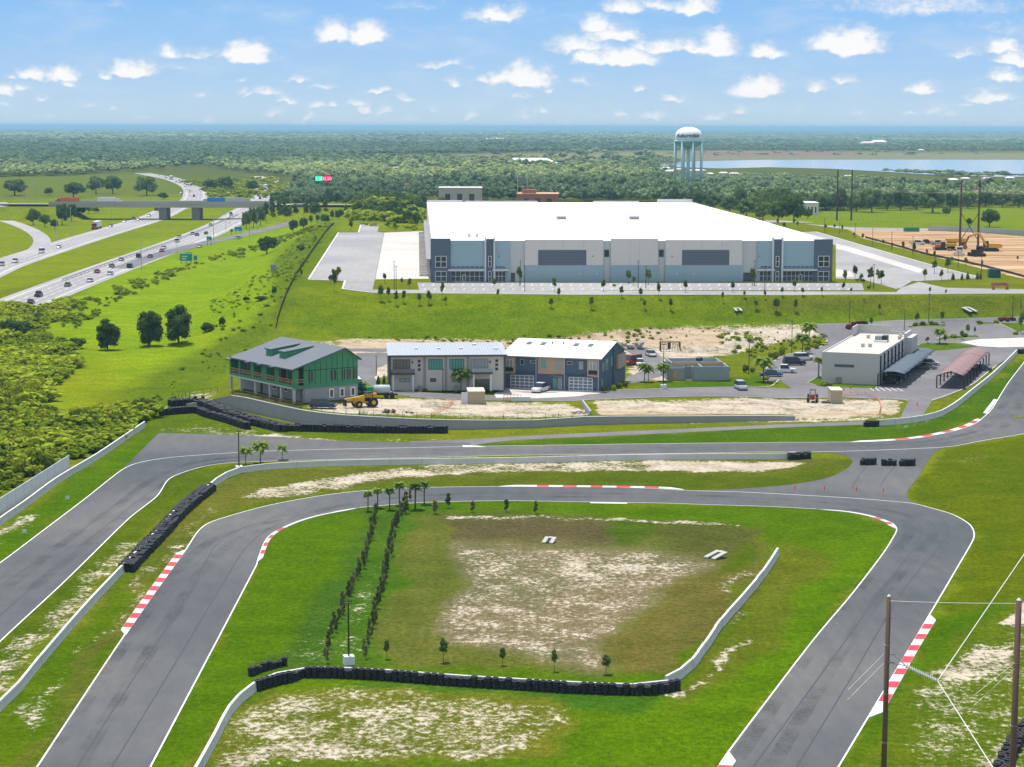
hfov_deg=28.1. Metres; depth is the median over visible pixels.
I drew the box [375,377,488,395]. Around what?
kerb
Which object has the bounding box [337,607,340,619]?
hedge shrub
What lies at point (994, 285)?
park bench
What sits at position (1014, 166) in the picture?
lake
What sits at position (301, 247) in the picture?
dark shrub
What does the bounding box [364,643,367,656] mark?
hedge shrub
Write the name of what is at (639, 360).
car
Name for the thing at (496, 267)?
window
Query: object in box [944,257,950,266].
young tree
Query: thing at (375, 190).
oak tree
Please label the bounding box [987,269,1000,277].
utility box
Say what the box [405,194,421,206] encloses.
oak tree
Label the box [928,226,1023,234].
site wall
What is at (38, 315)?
dark shrub
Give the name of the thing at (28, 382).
shrub
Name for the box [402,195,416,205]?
oak tree
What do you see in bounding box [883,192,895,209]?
oak tree
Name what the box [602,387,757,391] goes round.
kerb
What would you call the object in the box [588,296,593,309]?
young tree
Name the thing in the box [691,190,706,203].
oak tree
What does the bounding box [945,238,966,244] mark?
dump truck
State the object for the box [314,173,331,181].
price sign
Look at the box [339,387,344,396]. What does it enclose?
window
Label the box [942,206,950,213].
oak tree
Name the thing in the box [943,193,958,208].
oak tree
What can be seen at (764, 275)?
window
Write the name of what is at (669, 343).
timber frame
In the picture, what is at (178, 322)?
broadleaf tree
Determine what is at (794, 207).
oak tree
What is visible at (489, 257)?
window
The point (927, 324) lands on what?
grass island
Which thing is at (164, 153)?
woodland
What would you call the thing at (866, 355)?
service building
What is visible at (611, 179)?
woodland
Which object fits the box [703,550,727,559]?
drain outlet
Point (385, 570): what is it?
hedge shrub
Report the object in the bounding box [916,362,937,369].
car
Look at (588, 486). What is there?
race kerb
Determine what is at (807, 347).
shrub
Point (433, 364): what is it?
window
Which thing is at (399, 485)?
sabal palm
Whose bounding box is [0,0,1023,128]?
sky
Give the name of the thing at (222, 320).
dark shrub
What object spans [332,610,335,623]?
hedge shrub
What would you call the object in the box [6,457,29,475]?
shrub
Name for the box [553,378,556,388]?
front door
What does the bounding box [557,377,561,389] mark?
entry door
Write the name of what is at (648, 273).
young tree
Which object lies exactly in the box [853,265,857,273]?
young tree
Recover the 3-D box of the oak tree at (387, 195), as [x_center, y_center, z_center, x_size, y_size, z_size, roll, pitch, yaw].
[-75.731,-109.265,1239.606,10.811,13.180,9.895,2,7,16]
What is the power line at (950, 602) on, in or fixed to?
attached to the utility pole at (886, 662)
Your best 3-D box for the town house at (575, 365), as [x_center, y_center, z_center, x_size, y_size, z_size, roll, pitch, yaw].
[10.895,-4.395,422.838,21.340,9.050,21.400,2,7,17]
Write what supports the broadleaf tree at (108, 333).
on the ground
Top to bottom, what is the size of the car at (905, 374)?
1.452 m
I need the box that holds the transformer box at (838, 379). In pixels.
[836,377,841,382]
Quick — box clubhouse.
[509,158,557,165]
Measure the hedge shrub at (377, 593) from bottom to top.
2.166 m
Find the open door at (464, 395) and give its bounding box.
[461,392,467,402]
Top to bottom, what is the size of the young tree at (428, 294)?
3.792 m
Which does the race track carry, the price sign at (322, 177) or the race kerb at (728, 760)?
the race kerb at (728, 760)
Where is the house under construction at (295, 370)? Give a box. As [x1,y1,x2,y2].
[225,336,361,403]
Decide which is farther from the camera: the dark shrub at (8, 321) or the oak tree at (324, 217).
the oak tree at (324, 217)
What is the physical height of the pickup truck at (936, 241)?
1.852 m
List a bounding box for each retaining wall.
[167,395,794,429]
[581,400,591,415]
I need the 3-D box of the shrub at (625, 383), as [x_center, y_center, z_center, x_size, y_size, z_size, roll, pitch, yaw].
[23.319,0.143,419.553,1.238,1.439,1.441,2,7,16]
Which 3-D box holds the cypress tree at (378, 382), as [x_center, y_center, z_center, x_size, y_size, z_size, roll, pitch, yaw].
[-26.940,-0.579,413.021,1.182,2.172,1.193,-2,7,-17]
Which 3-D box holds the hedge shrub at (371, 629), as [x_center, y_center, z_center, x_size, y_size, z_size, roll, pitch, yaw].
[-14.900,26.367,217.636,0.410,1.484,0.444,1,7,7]
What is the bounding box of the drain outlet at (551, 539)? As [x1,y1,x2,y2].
[542,536,556,543]
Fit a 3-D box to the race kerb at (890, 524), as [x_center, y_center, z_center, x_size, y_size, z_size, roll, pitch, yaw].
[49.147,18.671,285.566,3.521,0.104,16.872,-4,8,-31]
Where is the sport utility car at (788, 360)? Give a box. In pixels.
[782,356,805,365]
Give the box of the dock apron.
[376,231,430,278]
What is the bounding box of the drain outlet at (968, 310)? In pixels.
[961,307,977,312]
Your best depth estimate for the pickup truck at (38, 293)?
649.53 m
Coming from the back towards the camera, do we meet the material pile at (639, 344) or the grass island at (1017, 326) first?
the grass island at (1017, 326)
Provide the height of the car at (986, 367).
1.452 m
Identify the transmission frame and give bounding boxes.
[836,170,852,220]
[956,180,987,246]
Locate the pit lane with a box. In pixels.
[410,417,898,444]
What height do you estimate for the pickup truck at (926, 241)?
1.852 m
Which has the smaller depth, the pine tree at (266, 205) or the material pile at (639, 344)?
the material pile at (639, 344)
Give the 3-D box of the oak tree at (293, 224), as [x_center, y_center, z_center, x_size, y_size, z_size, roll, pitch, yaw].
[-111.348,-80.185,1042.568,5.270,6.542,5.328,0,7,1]
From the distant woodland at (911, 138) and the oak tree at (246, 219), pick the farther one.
the distant woodland at (911, 138)
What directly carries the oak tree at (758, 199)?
on the ground
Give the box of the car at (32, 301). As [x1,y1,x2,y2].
[26,299,34,303]
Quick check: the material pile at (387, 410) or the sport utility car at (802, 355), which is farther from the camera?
the sport utility car at (802, 355)
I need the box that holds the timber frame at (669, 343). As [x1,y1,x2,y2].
[659,341,680,351]
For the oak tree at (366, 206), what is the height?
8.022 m
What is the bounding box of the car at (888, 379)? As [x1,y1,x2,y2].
[882,376,901,383]
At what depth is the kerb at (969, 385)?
432.14 m
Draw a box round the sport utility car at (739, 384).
[734,379,747,389]
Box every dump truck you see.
[938,243,956,248]
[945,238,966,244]
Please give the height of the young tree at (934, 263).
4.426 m
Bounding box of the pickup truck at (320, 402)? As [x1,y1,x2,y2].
[309,398,336,408]
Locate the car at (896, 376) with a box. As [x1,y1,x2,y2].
[887,372,905,379]
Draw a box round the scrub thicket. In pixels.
[0,176,827,493]
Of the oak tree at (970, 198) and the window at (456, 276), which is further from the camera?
the oak tree at (970, 198)
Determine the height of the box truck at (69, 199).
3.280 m
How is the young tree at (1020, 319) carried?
on the ground
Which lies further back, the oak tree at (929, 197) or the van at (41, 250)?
the oak tree at (929, 197)
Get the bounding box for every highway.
[0,173,207,276]
[0,182,274,316]
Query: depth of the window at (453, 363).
407.37 m
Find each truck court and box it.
[310,224,383,291]
[803,231,975,288]
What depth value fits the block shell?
432.51 m
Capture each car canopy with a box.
[877,348,934,386]
[936,347,989,389]
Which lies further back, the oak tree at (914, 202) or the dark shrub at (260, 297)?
the oak tree at (914, 202)
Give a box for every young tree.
[330,269,337,282]
[336,266,341,274]
[377,284,383,293]
[383,639,389,658]
[386,287,390,300]
[407,278,411,288]
[426,290,431,298]
[438,637,448,661]
[440,281,444,291]
[499,647,505,664]
[516,266,521,285]
[551,648,557,670]
[552,277,556,285]
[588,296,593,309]
[601,279,605,291]
[601,654,610,673]
[626,269,631,282]
[645,268,651,283]
[657,283,660,298]
[750,268,755,284]
[772,298,779,311]
[793,298,797,311]
[842,270,846,278]
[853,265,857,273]
[867,266,873,285]
[877,270,884,283]
[931,260,936,273]
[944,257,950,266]
[1018,311,1023,324]
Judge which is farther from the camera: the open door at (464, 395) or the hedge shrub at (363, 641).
the open door at (464, 395)
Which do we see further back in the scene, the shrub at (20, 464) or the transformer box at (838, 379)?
the transformer box at (838, 379)
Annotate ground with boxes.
[0,126,1023,766]
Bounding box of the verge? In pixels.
[236,395,793,419]
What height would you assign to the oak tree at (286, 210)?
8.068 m
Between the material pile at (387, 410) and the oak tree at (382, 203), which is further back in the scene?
the oak tree at (382, 203)
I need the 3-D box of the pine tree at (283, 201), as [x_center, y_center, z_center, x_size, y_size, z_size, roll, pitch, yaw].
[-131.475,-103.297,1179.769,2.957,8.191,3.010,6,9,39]
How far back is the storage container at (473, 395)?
391.24 m
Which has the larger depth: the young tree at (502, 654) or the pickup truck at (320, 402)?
the pickup truck at (320, 402)
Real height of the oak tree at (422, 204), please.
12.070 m
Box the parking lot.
[418,283,863,289]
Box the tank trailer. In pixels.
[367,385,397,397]
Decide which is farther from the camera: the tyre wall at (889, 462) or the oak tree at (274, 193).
the oak tree at (274, 193)
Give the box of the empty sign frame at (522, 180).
[517,177,527,200]
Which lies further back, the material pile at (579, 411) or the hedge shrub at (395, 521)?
the material pile at (579, 411)
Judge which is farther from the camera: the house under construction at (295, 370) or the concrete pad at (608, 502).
the house under construction at (295, 370)
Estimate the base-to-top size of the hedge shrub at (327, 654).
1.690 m
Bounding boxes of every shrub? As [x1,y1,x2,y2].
[0,319,16,327]
[0,320,33,333]
[0,372,10,376]
[0,390,14,398]
[0,400,14,406]
[0,450,14,457]
[1,454,15,465]
[3,382,16,389]
[5,383,24,389]
[5,387,22,393]
[5,428,26,439]
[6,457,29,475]
[11,392,33,401]
[15,399,31,406]
[15,448,36,456]
[17,378,32,382]
[22,380,37,384]
[24,384,40,390]
[24,429,42,437]
[28,450,54,470]
[29,375,46,384]
[34,312,43,317]
[34,406,53,413]
[35,409,54,418]
[37,405,57,410]
[68,337,86,346]
[68,407,88,415]
[93,402,105,408]
[100,405,118,419]
[132,397,153,410]
[200,322,213,330]
[218,317,225,324]
[254,296,266,299]
[271,286,276,293]
[296,244,304,249]
[325,630,330,645]
[325,648,328,659]
[329,620,333,633]
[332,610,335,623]
[334,618,337,629]
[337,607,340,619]
[339,590,345,605]
[345,580,350,600]
[355,566,358,577]
[358,559,361,575]
[361,550,365,564]
[362,637,365,650]
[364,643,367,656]
[365,542,367,560]
[367,532,370,543]
[369,522,374,536]
[370,608,375,627]
[370,625,373,635]
[372,511,376,526]
[373,503,377,515]
[375,590,379,608]
[380,579,384,595]
[381,563,384,575]
[383,567,387,582]
[384,550,388,563]
[385,557,388,568]
[386,535,390,549]
[390,541,393,553]
[393,513,397,529]
[396,510,399,523]
[402,499,408,513]
[432,499,438,513]
[444,493,450,504]
[470,500,474,511]
[504,499,508,509]
[533,500,537,513]
[610,385,616,390]
[616,382,622,387]
[623,381,628,386]
[742,364,748,371]
[772,352,778,359]
[778,346,785,355]
[804,345,810,350]
[821,381,830,385]
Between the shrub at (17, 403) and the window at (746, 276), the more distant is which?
the window at (746, 276)
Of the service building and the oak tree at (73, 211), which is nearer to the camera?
the service building
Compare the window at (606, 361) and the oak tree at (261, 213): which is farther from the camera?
the oak tree at (261, 213)
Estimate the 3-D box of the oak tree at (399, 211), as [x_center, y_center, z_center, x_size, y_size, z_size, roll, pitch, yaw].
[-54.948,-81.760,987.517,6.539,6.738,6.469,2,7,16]
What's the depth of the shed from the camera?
1236.41 m
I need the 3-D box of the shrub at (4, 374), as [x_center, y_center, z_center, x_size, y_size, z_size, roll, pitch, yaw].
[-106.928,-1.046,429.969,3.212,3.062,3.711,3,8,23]
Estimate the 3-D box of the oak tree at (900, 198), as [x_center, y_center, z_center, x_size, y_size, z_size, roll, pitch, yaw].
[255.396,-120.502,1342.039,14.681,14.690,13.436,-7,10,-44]
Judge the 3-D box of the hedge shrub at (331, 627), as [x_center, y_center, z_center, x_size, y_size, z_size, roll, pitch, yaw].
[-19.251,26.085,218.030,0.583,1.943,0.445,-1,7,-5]
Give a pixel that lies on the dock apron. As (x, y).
(400, 250)
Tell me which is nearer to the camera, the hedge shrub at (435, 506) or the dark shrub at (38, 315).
the hedge shrub at (435, 506)
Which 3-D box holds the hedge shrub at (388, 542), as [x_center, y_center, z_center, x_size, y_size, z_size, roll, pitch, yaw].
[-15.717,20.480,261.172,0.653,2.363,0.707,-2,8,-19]
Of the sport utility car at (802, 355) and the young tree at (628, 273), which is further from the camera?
the young tree at (628, 273)
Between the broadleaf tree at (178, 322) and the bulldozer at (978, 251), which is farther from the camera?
the bulldozer at (978, 251)
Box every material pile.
[382,408,395,412]
[572,410,584,413]
[618,340,643,348]
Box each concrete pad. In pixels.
[462,445,483,446]
[590,502,626,503]
[983,399,996,413]
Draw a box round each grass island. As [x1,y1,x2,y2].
[808,376,876,387]
[908,323,945,326]
[917,343,976,350]
[938,335,977,339]
[1001,323,1023,330]
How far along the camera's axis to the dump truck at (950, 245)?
744.82 m
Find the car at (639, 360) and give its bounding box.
[636,358,643,365]
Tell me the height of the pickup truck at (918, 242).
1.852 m
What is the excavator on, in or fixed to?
on the ground
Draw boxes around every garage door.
[510,375,533,388]
[569,377,592,390]
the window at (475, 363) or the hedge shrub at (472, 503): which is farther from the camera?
the window at (475, 363)
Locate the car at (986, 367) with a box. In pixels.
[971,364,991,370]
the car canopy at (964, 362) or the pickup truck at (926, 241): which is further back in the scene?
the pickup truck at (926, 241)
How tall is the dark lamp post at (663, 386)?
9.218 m
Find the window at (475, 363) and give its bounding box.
[471,359,487,369]
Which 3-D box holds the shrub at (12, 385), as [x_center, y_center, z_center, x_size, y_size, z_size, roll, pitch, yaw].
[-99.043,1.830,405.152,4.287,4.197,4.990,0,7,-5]
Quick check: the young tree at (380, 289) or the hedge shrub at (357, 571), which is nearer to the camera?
the hedge shrub at (357, 571)
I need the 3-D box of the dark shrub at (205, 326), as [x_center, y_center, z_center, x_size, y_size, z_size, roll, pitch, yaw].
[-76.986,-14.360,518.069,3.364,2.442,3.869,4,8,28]
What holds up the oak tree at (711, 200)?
on the ground
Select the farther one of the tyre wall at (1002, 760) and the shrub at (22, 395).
the shrub at (22, 395)
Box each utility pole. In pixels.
[881,594,937,766]
[1009,598,1023,766]
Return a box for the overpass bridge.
[48,200,276,219]
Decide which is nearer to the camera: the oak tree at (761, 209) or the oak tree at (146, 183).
the oak tree at (761, 209)
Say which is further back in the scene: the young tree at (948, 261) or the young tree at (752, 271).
the young tree at (948, 261)
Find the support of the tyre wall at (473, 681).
on the ground
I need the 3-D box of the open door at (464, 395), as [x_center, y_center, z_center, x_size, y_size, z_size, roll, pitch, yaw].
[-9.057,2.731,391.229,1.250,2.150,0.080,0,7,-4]
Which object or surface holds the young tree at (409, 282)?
on the ground
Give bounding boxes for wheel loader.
[343,391,377,407]
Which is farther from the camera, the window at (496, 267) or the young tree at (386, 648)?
the window at (496, 267)
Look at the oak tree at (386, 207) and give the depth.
1042.19 m
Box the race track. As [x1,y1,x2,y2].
[0,362,1023,766]
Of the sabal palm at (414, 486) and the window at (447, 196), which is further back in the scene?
the window at (447, 196)
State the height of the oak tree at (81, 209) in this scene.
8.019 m
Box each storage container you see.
[461,387,484,403]
[827,387,842,403]
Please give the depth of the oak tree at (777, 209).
958.22 m
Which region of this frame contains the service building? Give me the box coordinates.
[821,324,917,384]
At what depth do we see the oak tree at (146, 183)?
1587.28 m
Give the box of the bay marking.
[870,369,925,390]
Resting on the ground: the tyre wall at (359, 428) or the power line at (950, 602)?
the tyre wall at (359, 428)
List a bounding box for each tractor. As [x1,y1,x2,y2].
[807,389,817,402]
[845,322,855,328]
[851,319,862,324]
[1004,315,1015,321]
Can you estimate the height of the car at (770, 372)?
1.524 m
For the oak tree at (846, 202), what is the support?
on the ground
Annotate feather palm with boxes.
[239,446,254,464]
[250,440,270,462]
[275,444,287,459]
[451,368,472,392]
[636,363,650,381]
[642,365,655,381]
[653,363,670,373]
[753,356,776,381]
[794,333,812,351]
[800,322,818,344]
[932,328,947,342]
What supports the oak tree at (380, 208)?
on the ground
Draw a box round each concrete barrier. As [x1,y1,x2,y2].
[0,421,145,525]
[0,453,787,711]
[194,666,667,766]
[665,548,779,679]
[879,349,1017,424]
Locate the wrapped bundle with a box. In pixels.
[511,396,530,400]
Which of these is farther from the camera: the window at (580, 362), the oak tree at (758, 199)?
the oak tree at (758, 199)
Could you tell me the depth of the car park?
471.11 m
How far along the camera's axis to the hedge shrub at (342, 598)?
230.13 m
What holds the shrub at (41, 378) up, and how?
on the ground
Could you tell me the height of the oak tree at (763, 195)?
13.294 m
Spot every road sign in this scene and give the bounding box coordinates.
[180,253,191,262]
[207,236,211,245]
[271,264,275,272]
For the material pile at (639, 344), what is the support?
on the ground
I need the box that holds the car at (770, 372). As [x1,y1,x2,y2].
[759,369,782,376]
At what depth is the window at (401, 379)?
406.87 m
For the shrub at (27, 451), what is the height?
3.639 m
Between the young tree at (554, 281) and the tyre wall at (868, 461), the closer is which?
the tyre wall at (868, 461)
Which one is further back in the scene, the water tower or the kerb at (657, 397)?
the water tower
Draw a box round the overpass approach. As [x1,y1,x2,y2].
[275,204,409,206]
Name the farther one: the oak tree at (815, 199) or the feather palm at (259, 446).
the oak tree at (815, 199)
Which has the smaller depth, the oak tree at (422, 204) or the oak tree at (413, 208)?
the oak tree at (413, 208)
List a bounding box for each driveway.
[494,387,600,397]
[901,400,931,417]
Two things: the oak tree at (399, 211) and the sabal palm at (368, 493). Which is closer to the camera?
the sabal palm at (368, 493)
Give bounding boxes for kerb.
[121,550,185,634]
[258,508,356,561]
[308,224,360,278]
[308,279,372,292]
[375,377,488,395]
[410,396,908,400]
[499,485,683,489]
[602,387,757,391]
[717,752,735,766]
[807,377,878,387]
[817,232,975,280]
[817,509,895,528]
[822,320,917,324]
[852,419,979,441]
[869,615,935,717]
[932,359,1005,400]
[936,335,977,339]
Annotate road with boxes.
[0,202,50,267]
[113,203,309,267]
[371,282,1023,294]
[765,220,927,230]
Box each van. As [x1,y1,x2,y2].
[38,248,44,252]
[626,353,642,364]
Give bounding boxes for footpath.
[961,338,1023,346]
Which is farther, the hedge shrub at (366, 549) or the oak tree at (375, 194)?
the oak tree at (375, 194)
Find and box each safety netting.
[432,399,452,414]
[843,392,880,414]
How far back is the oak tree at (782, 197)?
1234.55 m
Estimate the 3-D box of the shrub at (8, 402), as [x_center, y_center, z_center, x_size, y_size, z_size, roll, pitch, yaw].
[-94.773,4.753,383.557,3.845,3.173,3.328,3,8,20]
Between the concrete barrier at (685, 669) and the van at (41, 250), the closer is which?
the concrete barrier at (685, 669)
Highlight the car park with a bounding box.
[761,316,1023,400]
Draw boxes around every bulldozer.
[933,241,946,249]
[953,246,963,255]
[967,246,985,256]
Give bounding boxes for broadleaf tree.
[96,318,120,349]
[136,310,163,345]
[164,304,191,343]
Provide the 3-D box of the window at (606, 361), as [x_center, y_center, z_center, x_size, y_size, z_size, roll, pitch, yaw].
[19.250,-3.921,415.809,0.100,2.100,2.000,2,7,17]
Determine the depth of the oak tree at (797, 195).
1335.05 m
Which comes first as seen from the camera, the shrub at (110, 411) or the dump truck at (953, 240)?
the shrub at (110, 411)
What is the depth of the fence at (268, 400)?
383.52 m
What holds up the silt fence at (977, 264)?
on the ground
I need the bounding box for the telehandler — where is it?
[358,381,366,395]
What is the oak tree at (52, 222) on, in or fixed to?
on the ground
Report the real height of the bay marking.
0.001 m
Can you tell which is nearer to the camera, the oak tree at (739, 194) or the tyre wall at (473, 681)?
the tyre wall at (473, 681)
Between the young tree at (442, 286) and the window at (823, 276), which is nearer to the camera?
the young tree at (442, 286)
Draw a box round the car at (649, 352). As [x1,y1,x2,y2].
[645,349,656,356]
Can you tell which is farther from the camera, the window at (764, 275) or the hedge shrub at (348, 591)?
the window at (764, 275)
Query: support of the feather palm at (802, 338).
on the ground
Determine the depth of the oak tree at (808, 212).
1077.27 m
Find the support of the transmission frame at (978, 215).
on the ground
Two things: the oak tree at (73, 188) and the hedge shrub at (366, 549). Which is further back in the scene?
the oak tree at (73, 188)
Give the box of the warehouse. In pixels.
[419,199,832,281]
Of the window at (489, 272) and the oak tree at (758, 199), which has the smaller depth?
the window at (489, 272)
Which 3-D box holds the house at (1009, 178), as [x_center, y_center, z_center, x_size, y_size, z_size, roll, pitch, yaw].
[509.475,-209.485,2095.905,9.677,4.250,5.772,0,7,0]
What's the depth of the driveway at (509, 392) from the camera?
408.05 m
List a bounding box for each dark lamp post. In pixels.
[235,430,241,467]
[343,602,354,665]
[660,344,666,388]
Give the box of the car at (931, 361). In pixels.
[919,358,939,365]
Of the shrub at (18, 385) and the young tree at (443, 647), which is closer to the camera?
the young tree at (443, 647)
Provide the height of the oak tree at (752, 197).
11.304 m
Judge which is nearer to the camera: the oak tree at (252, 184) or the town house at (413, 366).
the town house at (413, 366)
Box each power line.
[900,601,1015,603]
[937,680,992,766]
[938,554,1023,679]
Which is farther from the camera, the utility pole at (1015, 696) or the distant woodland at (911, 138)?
the distant woodland at (911, 138)
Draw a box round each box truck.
[55,197,79,200]
[91,220,101,229]
[97,197,121,201]
[201,197,224,201]
[227,198,251,201]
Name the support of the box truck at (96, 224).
on the highway at (74, 242)
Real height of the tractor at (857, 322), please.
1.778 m
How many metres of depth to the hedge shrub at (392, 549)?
259.01 m
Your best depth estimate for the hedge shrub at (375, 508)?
284.10 m
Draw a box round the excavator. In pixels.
[962,232,1001,251]
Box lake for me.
[669,160,1023,176]
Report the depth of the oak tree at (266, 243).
829.89 m
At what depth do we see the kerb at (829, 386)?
427.93 m
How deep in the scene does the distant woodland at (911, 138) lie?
9486.67 m
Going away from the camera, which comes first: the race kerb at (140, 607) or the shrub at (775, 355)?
the race kerb at (140, 607)
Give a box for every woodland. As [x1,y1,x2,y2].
[0,130,1023,144]
[0,139,1023,170]
[0,158,1023,206]
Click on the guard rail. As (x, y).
(142, 250)
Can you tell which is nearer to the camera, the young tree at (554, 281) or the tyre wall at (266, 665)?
the tyre wall at (266, 665)
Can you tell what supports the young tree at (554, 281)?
on the ground
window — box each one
[329,388,333,397]
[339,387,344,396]
[350,387,355,395]
[393,359,409,368]
[400,378,409,381]
[428,359,442,369]
[435,256,446,267]
[435,271,446,281]
[445,194,449,199]
[449,359,463,368]
[451,266,483,268]
[451,271,483,281]
[457,194,461,199]
[469,194,473,200]
[471,359,487,369]
[488,256,491,266]
[488,271,491,281]
[495,266,505,268]
[495,271,505,281]
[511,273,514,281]
[579,361,582,368]
[604,250,608,256]
[605,359,607,369]
[659,250,663,256]
[743,273,753,280]
[759,271,770,280]
[775,271,778,281]
[776,256,778,266]
[783,265,813,267]
[783,271,812,280]
[818,256,829,266]
[818,271,828,281]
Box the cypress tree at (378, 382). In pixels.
[375,376,380,384]
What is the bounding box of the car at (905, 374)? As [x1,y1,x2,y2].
[892,371,909,376]
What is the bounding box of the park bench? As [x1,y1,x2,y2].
[991,283,1009,289]
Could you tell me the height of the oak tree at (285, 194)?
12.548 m
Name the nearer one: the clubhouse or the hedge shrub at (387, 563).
the hedge shrub at (387, 563)
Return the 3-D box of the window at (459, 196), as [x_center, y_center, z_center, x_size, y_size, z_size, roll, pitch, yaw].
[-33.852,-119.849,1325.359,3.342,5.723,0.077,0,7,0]
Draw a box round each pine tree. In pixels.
[264,202,268,214]
[269,201,274,213]
[276,200,281,211]
[281,197,285,205]
[293,203,298,210]
[302,202,308,209]
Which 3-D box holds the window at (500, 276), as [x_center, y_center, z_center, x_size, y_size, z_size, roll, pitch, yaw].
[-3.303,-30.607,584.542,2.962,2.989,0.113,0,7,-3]
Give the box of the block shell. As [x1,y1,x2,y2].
[659,356,728,379]
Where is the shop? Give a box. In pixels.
[438,186,482,201]
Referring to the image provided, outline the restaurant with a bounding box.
[517,189,558,201]
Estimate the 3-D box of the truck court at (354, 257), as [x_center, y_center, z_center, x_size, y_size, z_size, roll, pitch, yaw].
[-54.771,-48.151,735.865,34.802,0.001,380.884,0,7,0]
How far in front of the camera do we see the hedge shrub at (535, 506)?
287.71 m
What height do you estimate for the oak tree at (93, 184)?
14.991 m
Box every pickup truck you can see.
[34,290,42,296]
[309,398,336,408]
[531,382,550,392]
[772,364,796,372]
[909,240,924,244]
[921,239,931,243]
[929,240,940,244]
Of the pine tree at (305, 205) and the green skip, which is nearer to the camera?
the green skip
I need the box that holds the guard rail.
[62,214,237,280]
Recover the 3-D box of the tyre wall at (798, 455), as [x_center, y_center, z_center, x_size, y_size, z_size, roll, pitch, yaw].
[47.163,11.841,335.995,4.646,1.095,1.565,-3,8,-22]
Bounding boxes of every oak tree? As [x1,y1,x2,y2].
[3,178,27,195]
[25,208,40,224]
[39,214,50,226]
[44,187,53,194]
[50,219,57,228]
[56,203,67,224]
[63,182,86,196]
[67,204,77,220]
[76,207,85,214]
[86,175,104,193]
[103,175,122,193]
[133,176,157,195]
[157,192,168,199]
[202,178,221,187]
[217,176,232,187]
[241,211,251,228]
[246,180,258,188]
[248,207,258,227]
[256,205,265,225]
[257,236,278,253]
[269,192,281,199]
[276,194,287,202]
[279,205,291,215]
[282,191,292,196]
[288,220,298,229]
[291,196,302,202]
[299,218,307,226]
[309,202,320,210]
[320,214,329,221]
[335,209,343,218]
[352,202,362,209]
[357,194,367,199]
[360,203,372,209]
[365,188,378,194]
[366,192,378,198]
[370,200,378,205]
[372,205,383,212]
[377,190,386,194]
[378,201,388,205]
[382,192,394,196]
[382,204,393,211]
[388,201,397,207]
[393,207,402,214]
[397,202,406,208]
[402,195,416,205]
[402,209,412,222]
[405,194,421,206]
[408,206,418,211]
[411,212,421,221]
[416,194,425,206]
[421,195,426,208]
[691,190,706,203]
[703,194,720,207]
[720,195,738,211]
[732,185,747,200]
[735,198,754,215]
[747,195,756,211]
[753,190,765,196]
[754,197,762,203]
[754,201,770,220]
[760,191,771,197]
[768,199,787,218]
[769,189,781,200]
[773,194,788,200]
[774,188,788,194]
[783,197,805,222]
[792,192,803,196]
[800,196,812,200]
[803,209,812,218]
[810,197,820,205]
[811,192,823,197]
[815,193,830,210]
[830,192,844,206]
[835,188,846,210]
[842,195,849,209]
[847,195,865,211]
[858,188,885,211]
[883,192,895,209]
[891,189,912,209]
[908,193,919,209]
[916,187,946,212]
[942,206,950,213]
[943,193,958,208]
[958,192,977,207]
[977,191,994,206]
[980,208,1000,226]
[994,192,1010,206]
[1010,192,1023,207]
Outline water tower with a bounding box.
[673,125,703,182]
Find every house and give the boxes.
[386,342,507,391]
[505,338,626,391]
[729,172,739,175]
[860,141,874,143]
[960,177,969,181]
[1005,177,1014,180]
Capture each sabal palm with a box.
[363,490,372,510]
[372,487,382,505]
[384,486,395,509]
[393,481,404,502]
[407,481,421,508]
[420,480,429,503]
[814,356,821,376]
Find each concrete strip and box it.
[836,244,922,272]
[836,269,853,276]
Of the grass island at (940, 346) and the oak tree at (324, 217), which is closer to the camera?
the grass island at (940, 346)
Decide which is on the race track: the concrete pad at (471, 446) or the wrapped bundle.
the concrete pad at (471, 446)
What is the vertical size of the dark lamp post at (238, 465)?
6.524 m
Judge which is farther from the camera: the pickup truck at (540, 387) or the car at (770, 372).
the car at (770, 372)
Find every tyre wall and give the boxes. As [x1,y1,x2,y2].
[118,483,215,571]
[159,406,250,429]
[167,396,289,431]
[247,656,287,675]
[254,666,680,695]
[282,423,447,433]
[787,451,810,459]
[860,457,876,464]
[863,420,879,426]
[881,458,896,465]
[899,458,915,465]
[992,719,1023,766]
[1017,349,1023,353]
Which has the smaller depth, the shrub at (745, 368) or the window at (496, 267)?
the shrub at (745, 368)
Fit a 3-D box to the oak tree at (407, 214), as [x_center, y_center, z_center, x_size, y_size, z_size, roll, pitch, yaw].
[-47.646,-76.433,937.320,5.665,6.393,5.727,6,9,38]
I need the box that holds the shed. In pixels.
[803,201,818,214]
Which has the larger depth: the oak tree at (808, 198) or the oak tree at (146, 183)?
the oak tree at (146, 183)
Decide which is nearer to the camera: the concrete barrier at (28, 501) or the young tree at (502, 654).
the young tree at (502, 654)
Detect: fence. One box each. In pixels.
[0,455,69,514]
[171,387,217,398]
[232,389,301,408]
[276,222,333,325]
[306,404,585,419]
[865,236,1023,276]
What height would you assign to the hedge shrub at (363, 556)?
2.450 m
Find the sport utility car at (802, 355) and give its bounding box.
[793,352,814,360]
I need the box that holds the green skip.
[903,227,919,231]
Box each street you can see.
[347,348,386,351]
[356,353,790,399]
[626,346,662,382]

